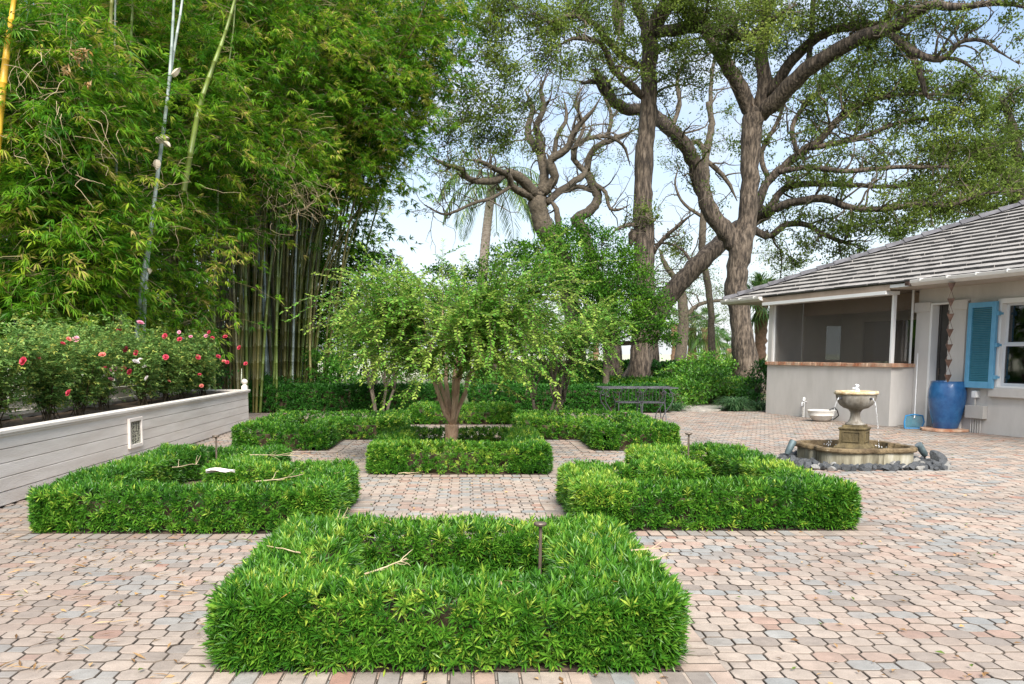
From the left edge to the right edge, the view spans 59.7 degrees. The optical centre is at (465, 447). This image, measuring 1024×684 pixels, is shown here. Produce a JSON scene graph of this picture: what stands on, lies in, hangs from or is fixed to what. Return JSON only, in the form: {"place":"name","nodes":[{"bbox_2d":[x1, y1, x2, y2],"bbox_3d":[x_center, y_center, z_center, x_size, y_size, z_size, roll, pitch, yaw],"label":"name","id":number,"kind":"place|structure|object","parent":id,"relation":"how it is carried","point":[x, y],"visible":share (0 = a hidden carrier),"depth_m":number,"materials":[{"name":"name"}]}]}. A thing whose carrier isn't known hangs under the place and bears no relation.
{"place":"outdoors","nodes":[
{"label":"outdoors","id":0,"kind":"place"},
{"bbox_2d":[4,354,801,410],"bbox_3d":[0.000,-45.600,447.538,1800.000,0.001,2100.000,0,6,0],"label":"ground","id":1,"kind":"structure","parent":0,"point":[663,356],"depth_m":58.29,"materials":[{"name":"soil"}]},
{"bbox_2d":[0,0,227,394],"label":"bamboo clump","id":2,"kind":"object","parent":1,"relation":"on","point":[181,330],"depth_m":22.63,"materials":[{"name":"green plant"}]},
{"bbox_2d":[0,0,227,390],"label":"bamboo clump","id":3,"kind":"object","parent":1,"relation":"on","point":[43,122],"visible":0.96,"depth_m":13.05,"materials":[{"name":"plant"}]},
{"bbox_2d":[0,0,328,388],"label":"bamboo clump","id":4,"kind":"object","parent":1,"relation":"on","point":[198,77],"visible":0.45,"depth_m":16.50,"materials":[{"name":"plant"}]},
{"bbox_2d":[46,0,397,412],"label":"bamboo clump","id":5,"kind":"object","parent":1,"relation":"on","point":[286,147],"visible":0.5,"depth_m":19.48,"materials":[{"name":"plant"}]},
{"bbox_2d":[241,371,314,389],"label":"shrub","id":6,"kind":"object","parent":1,"relation":"on","point":[266,379],"visible":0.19,"depth_m":23.09,"materials":[{"name":"green plant"}]},
{"bbox_2d":[133,1,476,382],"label":"bamboo clump","id":7,"kind":"object","parent":1,"relation":"on","point":[365,232],"visible":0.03,"depth_m":28.91,"materials":[{"name":"green plant"}]},
{"bbox_2d":[76,0,548,387],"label":"bamboo clump","id":8,"kind":"object","parent":1,"relation":"on","point":[324,236],"visible":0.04,"depth_m":25.75,"materials":[{"name":"green plant"}]},
{"bbox_2d":[299,344,370,389],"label":"shrub","id":9,"kind":"object","parent":1,"relation":"on","point":[328,377],"visible":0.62,"depth_m":23.37,"materials":[{"name":"green plant"}]},
{"bbox_2d":[169,0,516,389],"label":"bamboo clump","id":10,"kind":"object","parent":1,"relation":"on","point":[379,95],"visible":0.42,"depth_m":23.10,"materials":[{"name":"plant"}]},
{"bbox_2d":[228,382,465,412],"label":"hedgerow","id":11,"kind":"object","parent":1,"relation":"on","point":[321,397],"visible":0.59,"depth_m":21.20,"materials":[{"name":"green plant"}]},
{"bbox_2d":[297,241,445,383],"bbox_3d":[-3.058,-3.869,27.090,5.139,4.839,2.632,-4,7,-34],"label":"broadleaf tree","id":12,"kind":"object","parent":1,"relation":"on","point":[358,257],"visible":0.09,"depth_m":27.08,"materials":[{"name":"green plant"}]},
{"bbox_2d":[358,357,484,388],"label":"shrub","id":13,"kind":"object","parent":1,"relation":"on","point":[400,379],"visible":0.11,"depth_m":23.48,"materials":[{"name":"green plant"}]},
{"bbox_2d":[423,236,563,380],"bbox_3d":[1.258,-4.123,28.353,5.274,5.083,2.590,2,6,20],"label":"broadleaf tree","id":14,"kind":"object","parent":1,"relation":"on","point":[469,273],"visible":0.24,"depth_m":28.18,"materials":[{"name":"green plant"}]},
{"bbox_2d":[438,161,550,289],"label":"palm tree","id":15,"kind":"object","parent":1,"relation":"on","point":[487,222],"visible":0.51,"depth_m":44.79,"materials":[{"name":"green plant"}]},
{"bbox_2d":[403,54,637,365],"bbox_3d":[2.984,-9.255,36.240,13.367,13.889,4.693,-3,7,-29],"label":"oak tree","id":16,"kind":"object","parent":1,"relation":"on","point":[539,199],"visible":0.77,"depth_m":36.20,"materials":[{"name":"brown plant"}]},
{"bbox_2d":[476,361,581,388],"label":"shrub","id":17,"kind":"object","parent":1,"relation":"on","point":[515,381],"visible":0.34,"depth_m":23.66,"materials":[{"name":"green plant"}]},
{"bbox_2d":[467,380,672,412],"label":"hedgerow","id":18,"kind":"object","parent":1,"relation":"on","point":[585,396],"visible":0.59,"depth_m":21.21,"materials":[{"name":"green plant"}]},
{"bbox_2d":[585,342,600,360],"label":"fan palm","id":19,"kind":"object","parent":1,"relation":"on","point":[596,348],"visible":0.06,"depth_m":79.18,"materials":[{"name":"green plant"}]},
{"bbox_2d":[537,64,654,306],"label":"oak tree","id":20,"kind":"object","parent":1,"relation":"on","point":[592,207],"visible":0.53,"depth_m":40.43,"materials":[{"name":"brown plant"}]},
{"bbox_2d":[506,213,686,389],"bbox_3d":[3.575,-3.770,24.202,5.200,5.248,2.627,-2,6,-20],"label":"broadleaf tree","id":21,"kind":"object","parent":1,"relation":"on","point":[604,288],"visible":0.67,"depth_m":23.94,"materials":[{"name":"green plant"}]},
{"bbox_2d":[435,0,804,377],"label":"oak tree","id":22,"kind":"object","parent":1,"relation":"on","point":[654,28],"visible":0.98,"depth_m":24.54,"materials":[{"name":"green plant"}]},
{"bbox_2d":[544,240,723,376],"bbox_3d":[5.296,-5.307,35.146,9.437,6.028,5.710,2,6,15],"label":"tree","id":23,"kind":"object","parent":1,"relation":"on","point":[614,363],"visible":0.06,"depth_m":35.35,"materials":[{"name":"green plant"}]},
{"bbox_2d":[474,358,800,384],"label":"hedgerow","id":24,"kind":"object","parent":1,"relation":"on","point":[656,365],"visible":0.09,"depth_m":36.75,"materials":[{"name":"green plant"}]},
{"bbox_2d":[577,245,720,361],"bbox_3d":[7.383,-5.769,39.537,8.246,6.035,6.372,-6,8,-43],"label":"tree","id":25,"kind":"object","parent":1,"relation":"on","point":[656,354],"visible":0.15,"depth_m":39.37,"materials":[{"name":"green plant"}]},
{"bbox_2d":[550,374,761,402],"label":"hedgerow","id":26,"kind":"object","parent":1,"relation":"on","point":[627,380],"visible":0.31,"depth_m":25.49,"materials":[{"name":"green plant"}]},
{"bbox_2d":[661,307,692,360],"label":"fan palm","id":27,"kind":"object","parent":1,"relation":"on","point":[672,355],"visible":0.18,"depth_m":65.22,"materials":[{"name":"green plant"}]},
{"bbox_2d":[660,376,699,408],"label":"shrub","id":28,"kind":"object","parent":1,"relation":"on","point":[675,396],"visible":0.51,"depth_m":22.70,"materials":[{"name":"green plant"}]},
{"bbox_2d":[674,310,707,359],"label":"fan palm","id":29,"kind":"object","parent":1,"relation":"on","point":[691,338],"visible":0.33,"depth_m":61.01,"materials":[{"name":"green plant"}]},
{"bbox_2d":[655,347,739,378],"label":"shrub","id":30,"kind":"object","parent":1,"relation":"on","point":[701,359],"visible":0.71,"depth_m":29.69,"materials":[{"name":"green plant"}]},
{"bbox_2d":[637,37,762,359],"bbox_3d":[10.736,-10.905,39.748,5.899,16.284,3.939,0,6,0],"label":"oak tree","id":31,"kind":"object","parent":1,"relation":"on","point":[707,163],"visible":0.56,"depth_m":39.74,"materials":[{"name":"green plant"}]},
{"bbox_2d":[680,408,720,411],"bbox_3d":[5.764,-0.910,22.098,1.044,0.070,0.720,3,7,24],"label":"stepping stone","id":32,"kind":"object","parent":1,"relation":"on","point":[700,409],"visible":0.63,"depth_m":21.93,"materials":[{"name":"stone"}]},
{"bbox_2d":[660,360,742,405],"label":"shrub","id":33,"kind":"object","parent":1,"relation":"on","point":[699,386],"visible":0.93,"depth_m":24.04,"materials":[{"name":"green plant"}]},
{"bbox_2d":[682,405,720,407],"bbox_3d":[6.248,-1.065,23.573,1.162,0.070,0.639,0,6,0],"label":"stepping stone","id":34,"kind":"object","parent":1,"relation":"on","point":[702,406],"visible":0.36,"depth_m":23.41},
{"bbox_2d":[688,407,724,410],"bbox_3d":[6.265,-0.980,22.763,1.153,0.070,0.639,0,6,0],"label":"stepping stone","id":35,"kind":"object","parent":1,"relation":"on","point":[710,408],"visible":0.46,"depth_m":22.74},
{"bbox_2d":[688,306,730,357],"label":"fan palm","id":36,"kind":"object","parent":1,"relation":"on","point":[704,343],"visible":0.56,"depth_m":59.06,"materials":[{"name":"green plant"}]},
{"bbox_2d":[715,326,729,357],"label":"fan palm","id":37,"kind":"object","parent":1,"relation":"on","point":[723,329],"visible":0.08,"depth_m":88.79,"materials":[{"name":"green plant"}]},
{"bbox_2d":[715,334,732,359],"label":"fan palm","id":38,"kind":"object","parent":1,"relation":"on","point":[728,353],"visible":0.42,"depth_m":78.77,"materials":[{"name":"green plant"}]},
{"bbox_2d":[708,396,756,410],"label":"grass clump","id":39,"kind":"object","parent":1,"relation":"on","point":[736,404],"visible":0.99,"depth_m":21.99,"materials":[{"name":"plant"}]},
{"bbox_2d":[656,227,811,360],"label":"oak tree","id":40,"kind":"object","parent":1,"relation":"on","point":[684,311],"visible":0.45,"depth_m":51.14,"materials":[{"name":"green plant"}]},
{"bbox_2d":[728,358,766,405],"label":"shrub","id":41,"kind":"object","parent":1,"relation":"on","point":[752,394],"visible":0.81,"depth_m":23.48,"materials":[{"name":"green plant"}]},
{"bbox_2d":[747,272,776,360],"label":"fan palm","id":42,"kind":"object","parent":1,"relation":"on","point":[759,319],"visible":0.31,"depth_m":39.24,"materials":[{"name":"green plant"}]},
{"bbox_2d":[535,0,1023,392],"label":"oak tree","id":43,"kind":"object","parent":1,"relation":"on","point":[776,92],"visible":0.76,"depth_m":27.32,"materials":[{"name":"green plant"}]},
{"bbox_2d":[621,39,1023,376],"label":"oak tree","id":44,"kind":"object","parent":1,"relation":"on","point":[684,278],"visible":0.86,"depth_m":30.82,"materials":[{"name":"green plant"}]},
{"bbox_2d":[720,200,1023,437],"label":"house","id":45,"kind":"structure","parent":1,"relation":"on","point":[875,319],"depth_m":17.47,"materials":[{"name":"beige paint"}]},
{"bbox_2d":[801,397,806,416],"bbox_3d":[7.455,-0.840,19.648,0.120,0.530,0.100,-6,8,-44],"label":"wall tap","id":46,"kind":"object","parent":45,"relation":"attached to","point":[802,404],"depth_m":19.64,"materials":[{"name":"white"}]},
{"bbox_2d":[825,326,840,359],"bbox_3d":[8.828,-2.499,21.384,0.498,0.798,0.010,-2,6,-15],"label":"porch window pane","id":47,"kind":"structure","parent":45,"relation":"in","point":[833,333],"depth_m":21.37,"materials":[{"name":"grey glass"}]},
{"bbox_2d":[859,316,915,363],"bbox_3d":[9.536,-1.744,19.227,0.048,2.150,3.050,-2,6,-15],"label":"sliding door","id":48,"kind":"structure","parent":45,"relation":"in","point":[875,332],"depth_m":19.89,"materials":[{"name":"grey glass"}]},
{"bbox_2d":[936,305,949,380],"bbox_3d":[8.961,-1.516,16.657,0.083,2.274,0.391,-2,6,-15],"label":"door","id":49,"kind":"structure","parent":45,"relation":"in","point":[943,318],"depth_m":16.70,"materials":[{"name":"brown metal"}]},
{"bbox_2d":[944,283,954,381],"bbox_3d":[8.342,-1.971,15.369,0.139,1.700,0.139,3,7,25],"label":"rain chain","id":50,"kind":"object","parent":45,"relation":"hanging from","point":[949,332],"visible":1,"depth_m":15.34,"materials":[{"name":"orange metal"}]},
{"bbox_2d":[988,297,1023,398],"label":"window","id":51,"kind":"structure","parent":45,"relation":"in","point":[1009,364],"depth_m":15.16,"materials":[{"name":"white"}]},
{"bbox_2d":[873,70,1023,242],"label":"oak tree","id":52,"kind":"object","parent":1,"relation":"on","point":[1010,100],"visible":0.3,"depth_m":34.60,"materials":[{"name":"green plant"}]},
{"bbox_2d":[0,411,1023,683],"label":"paving","id":53,"kind":"structure","parent":0,"point":[932,597],"depth_m":5.53,"materials":[{"name":"brick"}]},
{"bbox_2d":[0,379,249,506],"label":"raised planter","id":54,"kind":"object","parent":53,"relation":"on","point":[35,450],"visible":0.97,"depth_m":10.75,"materials":[{"name":"grey"}]},
{"bbox_2d":[0,339,17,383],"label":"rose bush","id":55,"kind":"object","parent":54,"relation":"on","point":[9,363],"visible":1,"depth_m":8.72,"materials":[{"name":"green plant"}]},
{"bbox_2d":[0,308,60,427],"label":"rose bush","id":56,"kind":"object","parent":54,"relation":"on","point":[19,350],"visible":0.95,"depth_m":9.27,"materials":[{"name":"green plant"}]},
{"bbox_2d":[0,320,87,421],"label":"rose bush","id":57,"kind":"object","parent":54,"relation":"on","point":[49,385],"visible":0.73,"depth_m":10.08,"materials":[{"name":"green plant"}]},
{"bbox_2d":[24,308,138,415],"bbox_3d":[-4.865,-1.086,11.238,1.381,1.379,1.297,-2,6,-16],"label":"rose bush","id":58,"kind":"object","parent":54,"relation":"on","point":[80,395],"visible":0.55,"depth_m":11.21,"materials":[{"name":"green plant"}]},
{"bbox_2d":[56,310,147,409],"bbox_3d":[-5.015,-1.198,12.149,1.203,1.412,1.480,-4,7,-34],"label":"rose bush","id":59,"kind":"object","parent":54,"relation":"on","point":[101,401],"visible":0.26,"depth_m":12.05,"materials":[{"name":"green plant"}]},
{"bbox_2d":[110,312,174,405],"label":"rose bush","id":60,"kind":"object","parent":54,"relation":"on","point":[144,383],"visible":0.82,"depth_m":13.17,"materials":[{"name":"green plant"}]},
{"bbox_2d":[133,329,202,401],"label":"rose bush","id":61,"kind":"object","parent":54,"relation":"on","point":[170,378],"visible":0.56,"depth_m":14.11,"materials":[{"name":"green plant"}]},
{"bbox_2d":[142,328,216,398],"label":"rose bush","id":62,"kind":"object","parent":54,"relation":"on","point":[187,382],"visible":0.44,"depth_m":15.18,"materials":[{"name":"green plant"}]},
{"bbox_2d":[120,330,238,388],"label":"shrub","id":63,"kind":"object","parent":54,"relation":"on","point":[220,378],"visible":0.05,"depth_m":20.20,"materials":[{"name":"green plant"}]},
{"bbox_2d":[168,326,247,395],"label":"rose bush","id":64,"kind":"object","parent":54,"relation":"on","point":[207,379],"visible":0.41,"depth_m":16.26,"materials":[{"name":"green plant"}]},
{"bbox_2d":[316,286,419,415],"bbox_3d":[-2.017,-2.185,20.114,2.665,2.959,2.539,-3,7,-26],"label":"weeping shrub","id":65,"kind":"object","parent":53,"relation":"on","point":[357,346],"visible":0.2,"depth_m":19.89,"materials":[{"name":"green plant"}]},
{"bbox_2d":[30,423,857,671],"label":"bed soil","id":66,"kind":"structure","parent":53,"relation":"on","point":[506,667],"depth_m":6.94,"materials":[{"name":"soil"}]},
{"bbox_2d":[25,443,361,534],"bbox_3d":[-2.239,0.302,8.522,2.540,0.482,3.404,0,6,0],"label":"box hedge","id":67,"kind":"object","parent":66,"relation":"on","point":[104,496],"visible":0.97,"depth_m":7.03,"materials":[{"name":"green plant"}]},
{"bbox_2d":[206,468,234,472],"bbox_3d":[-2.112,0.202,7.666,0.240,0.044,0.110,-2,6,-17],"label":"bamboo sheath","id":68,"kind":"object","parent":67,"relation":"on","point":[210,470],"visible":1,"depth_m":7.68,"materials":[{"name":"plant"}]},
{"bbox_2d":[256,468,302,481],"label":"dry twig","id":69,"kind":"object","parent":67,"relation":"on","point":[281,478],"visible":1,"depth_m":7.31,"materials":[{"name":"wood"}]},
{"bbox_2d":[249,451,314,459],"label":"dry twig","id":70,"kind":"object","parent":67,"relation":"on","point":[283,455],"visible":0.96,"depth_m":9.16,"materials":[{"name":"wood"}]},
{"bbox_2d":[212,435,218,458],"bbox_3d":[-2.525,0.168,9.020,0.074,0.580,0.074,0,6,0],"label":"path light","id":71,"kind":"object","parent":66,"relation":"on","point":[215,436],"visible":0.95,"depth_m":8.99,"materials":[{"name":"brown metal"}]},
{"bbox_2d":[230,408,411,450],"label":"box hedge","id":72,"kind":"object","parent":66,"relation":"on","point":[291,430],"visible":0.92,"depth_m":13.68,"materials":[{"name":"green plant"}]},
{"bbox_2d":[76,402,747,596],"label":"dry leaf litter","id":73,"kind":"object","parent":66,"relation":"on","point":[496,527],"visible":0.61,"depth_m":5.39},
{"bbox_2d":[199,509,694,676],"bbox_3d":[-0.088,0.688,4.812,2.299,0.501,2.034,0,6,0],"label":"box hedge","id":74,"kind":"object","parent":66,"relation":"on","point":[633,617],"visible":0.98,"depth_m":3.94,"materials":[{"name":"green plant"}]},
{"bbox_2d":[364,549,412,574],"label":"dry twig","id":75,"kind":"object","parent":74,"relation":"on","point":[401,560],"visible":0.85,"depth_m":4.24,"materials":[{"name":"wood"}]},
{"bbox_2d":[631,542,661,550],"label":"dry twig","id":76,"kind":"object","parent":74,"relation":"on","point":[648,548],"visible":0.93,"depth_m":4.67,"materials":[{"name":"wood"}]},
{"bbox_2d":[279,227,621,452],"bbox_3d":[-0.013,-1.284,11.264,3.792,3.011,3.913,3,7,24],"label":"weeping tree","id":77,"kind":"object","parent":66,"relation":"on","point":[486,327],"visible":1,"depth_m":10.61,"materials":[{"name":"green plant"}]},
{"bbox_2d":[365,424,553,474],"bbox_3d":[-0.077,-0.003,11.481,2.287,0.449,2.551,0,6,0],"label":"box hedge","id":78,"kind":"object","parent":66,"relation":"on","point":[511,449],"visible":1,"depth_m":10.38,"materials":[{"name":"green plant"}]},
{"bbox_2d":[407,400,514,424],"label":"box hedge","id":79,"kind":"object","parent":66,"relation":"on","point":[493,413],"visible":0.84,"depth_m":17.56,"materials":[{"name":"green plant"}]},
{"bbox_2d":[533,521,546,573],"bbox_3d":[0.408,0.650,4.928,0.074,0.478,0.074,0,6,0],"label":"path light","id":80,"kind":"object","parent":66,"relation":"on","point":[540,524],"visible":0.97,"depth_m":4.91,"materials":[{"name":"brown metal"}]},
{"bbox_2d":[512,408,681,450],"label":"box hedge","id":81,"kind":"object","parent":66,"relation":"on","point":[590,429],"visible":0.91,"depth_m":13.96,"materials":[{"name":"green plant"}]},
{"bbox_2d":[685,433,691,457],"bbox_3d":[2.309,0.140,9.268,0.074,0.584,0.074,0,6,0],"label":"path light","id":82,"kind":"object","parent":66,"relation":"on","point":[688,434],"visible":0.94,"depth_m":9.24,"materials":[{"name":"brown metal"}]},
{"bbox_2d":[555,440,863,530],"bbox_3d":[2.009,0.294,8.654,2.403,0.467,3.457,0,6,0],"label":"box hedge","id":83,"kind":"object","parent":66,"relation":"on","point":[656,485],"visible":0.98,"depth_m":7.09,"materials":[{"name":"green plant"}]},
{"bbox_2d":[0,413,1020,683],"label":"fallen leaves","id":84,"kind":"object","parent":53,"relation":"on","point":[984,673],"visible":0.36,"depth_m":5.26,"materials":[{"name":"brown plant"}]},
{"bbox_2d":[489,283,653,415],"bbox_3d":[1.845,-1.637,16.428,3.243,2.645,3.240,-5,8,-39],"label":"weeping shrub","id":85,"kind":"object","parent":53,"relation":"on","point":[593,337],"visible":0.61,"depth_m":16.02,"materials":[{"name":"green plant"}]},
{"bbox_2d":[612,386,641,417],"bbox_3d":[3.281,-0.864,18.042,0.596,0.753,0.599,0,6,0],"label":"garden chair","id":86,"kind":"object","parent":53,"relation":"on","point":[624,401],"visible":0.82,"depth_m":17.83,"materials":[{"name":"metal"}]},
{"bbox_2d":[596,386,677,420],"bbox_3d":[3.508,-0.886,18.410,1.546,0.718,0.859,0,6,0],"label":"garden table","id":87,"kind":"object","parent":53,"relation":"on","point":[621,387],"visible":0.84,"depth_m":18.29,"materials":[{"name":"metal"}]},
{"bbox_2d":[636,387,666,421],"bbox_3d":[3.751,-0.859,17.992,0.596,0.753,0.599,0,6,0],"label":"garden chair","id":88,"kind":"object","parent":53,"relation":"on","point":[648,401],"visible":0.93,"depth_m":17.77,"materials":[{"name":"metal"}]},
{"bbox_2d":[670,402,686,410],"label":"grass clump","id":89,"kind":"object","parent":53,"relation":"on","point":[675,407],"visible":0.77,"depth_m":21.73,"materials":[{"name":"plant"}]},
{"bbox_2d":[744,400,765,410],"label":"grass clump","id":90,"kind":"object","parent":53,"relation":"on","point":[760,406],"visible":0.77,"depth_m":21.94,"materials":[{"name":"plant"}]},
{"bbox_2d":[796,458,806,467],"bbox_3d":[4.151,0.194,11.028,0.124,0.121,0.116,-2,6,-15],"label":"rock","id":91,"kind":"object","parent":53,"relation":"on","point":[800,462],"visible":0.6,"depth_m":11.00,"materials":[{"name":"stone"}]},
{"bbox_2d":[803,461,812,468],"bbox_3d":[4.186,0.239,10.913,0.090,0.096,0.155,-23,37,-37],"label":"rock","id":92,"kind":"object","parent":53,"relation":"on","point":[806,464],"visible":0.72,"depth_m":10.89,"materials":[{"name":"stone"}]},
{"bbox_2d":[811,464,819,469],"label":"rock","id":93,"kind":"object","parent":53,"relation":"on","point":[815,466],"visible":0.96,"depth_m":10.79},
{"bbox_2d":[807,409,835,421],"bbox_3d":[7.372,-0.655,18.486,0.570,0.232,0.570,0,6,0],"label":"bowl planter","id":94,"kind":"object","parent":53,"relation":"on","point":[822,415],"visible":0.98,"depth_m":18.32,"materials":[{"name":"ceramic"}]},
{"bbox_2d":[841,464,850,470],"bbox_3d":[4.563,0.262,10.696,0.084,0.144,0.093,-1,40,-37],"label":"rock","id":95,"kind":"object","parent":53,"relation":"on","point":[845,467],"visible":0.81,"depth_m":10.67,"materials":[{"name":"stone"}]},
{"bbox_2d":[795,384,917,464],"bbox_3d":[5.013,-0.307,11.484,1.331,1.010,1.331,0,6,0],"label":"fountain","id":96,"kind":"object","parent":53,"relation":"on","point":[853,444],"visible":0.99,"depth_m":11.30,"materials":[{"name":"stone"}]},
{"bbox_2d":[862,465,871,470],"bbox_3d":[4.812,0.261,10.686,0.125,0.089,0.066,8,18,-10],"label":"rock","id":97,"kind":"object","parent":53,"relation":"on","point":[867,467],"visible":0.91,"depth_m":10.66,"materials":[{"name":"stone"}]},
{"bbox_2d":[889,466,898,470],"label":"rock","id":98,"kind":"object","parent":53,"relation":"on","point":[894,468],"visible":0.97,"depth_m":10.68,"materials":[{"name":"stone"}]},
{"bbox_2d":[908,464,916,469],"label":"rock","id":99,"kind":"object","parent":53,"relation":"on","point":[912,466],"visible":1,"depth_m":10.73,"materials":[{"name":"stone"}]},
{"bbox_2d":[904,353,924,428],"bbox_3d":[8.373,-1.057,16.757,0.396,1.407,0.374,0,6,0],"label":"pool skimmer","id":100,"kind":"object","parent":53,"relation":"on","point":[913,422],"visible":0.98,"depth_m":16.66,"materials":[{"name":"blue"}]},
{"bbox_2d":[929,450,947,461],"bbox_3d":[5.971,0.139,11.253,0.269,0.155,0.187,28,9,-18],"label":"rock","id":101,"kind":"object","parent":53,"relation":"on","point":[936,455],"visible":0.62,"depth_m":11.21,"materials":[{"name":"stone"}]},
{"bbox_2d":[920,426,969,431],"bbox_3d":[8.734,-0.328,16.258,0.825,0.045,0.838,0,6,0],"label":"paver base","id":102,"kind":"object","parent":53,"relation":"on","point":[928,428],"visible":0.84,"depth_m":15.97,"materials":[{"name":"orange brick"}]},
{"bbox_2d":[927,381,966,428],"bbox_3d":[8.746,-0.776,16.211,0.642,0.854,0.642,0,6,0],"label":"glazed pot","id":103,"kind":"object","parent":102,"relation":"on","point":[946,400],"visible":0.98,"depth_m":15.99,"materials":[{"name":"ceramic"}]},
{"bbox_2d":[15,0,1023,353],"label":"sky","id":104,"kind":"structure","parent":0,"point":[407,225],"materials":[{"name":"white"}]},
{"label":"rock","id":105,"kind":"object","parent":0,"visible":0},
{"bbox_2d":[915,442,927,458],"bbox_3d":[5.832,0.055,11.408,0.181,0.245,0.094,-2,6,-14],"label":"spotlight","id":106,"kind":"object","parent":105,"relation":"on","point":[922,450],"visible":0.91,"depth_m":11.38,"materials":[{"name":"metal"}]},
{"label":"rock","id":107,"kind":"object","parent":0,"visible":0},
{"bbox_2d":[785,439,796,457],"bbox_3d":[4.239,0.025,11.632,0.157,0.258,0.093,-2,6,-17],"label":"spotlight","id":108,"kind":"object","parent":107,"relation":"on","point":[790,446],"visible":0.94,"depth_m":11.59,"materials":[{"name":"metal"}]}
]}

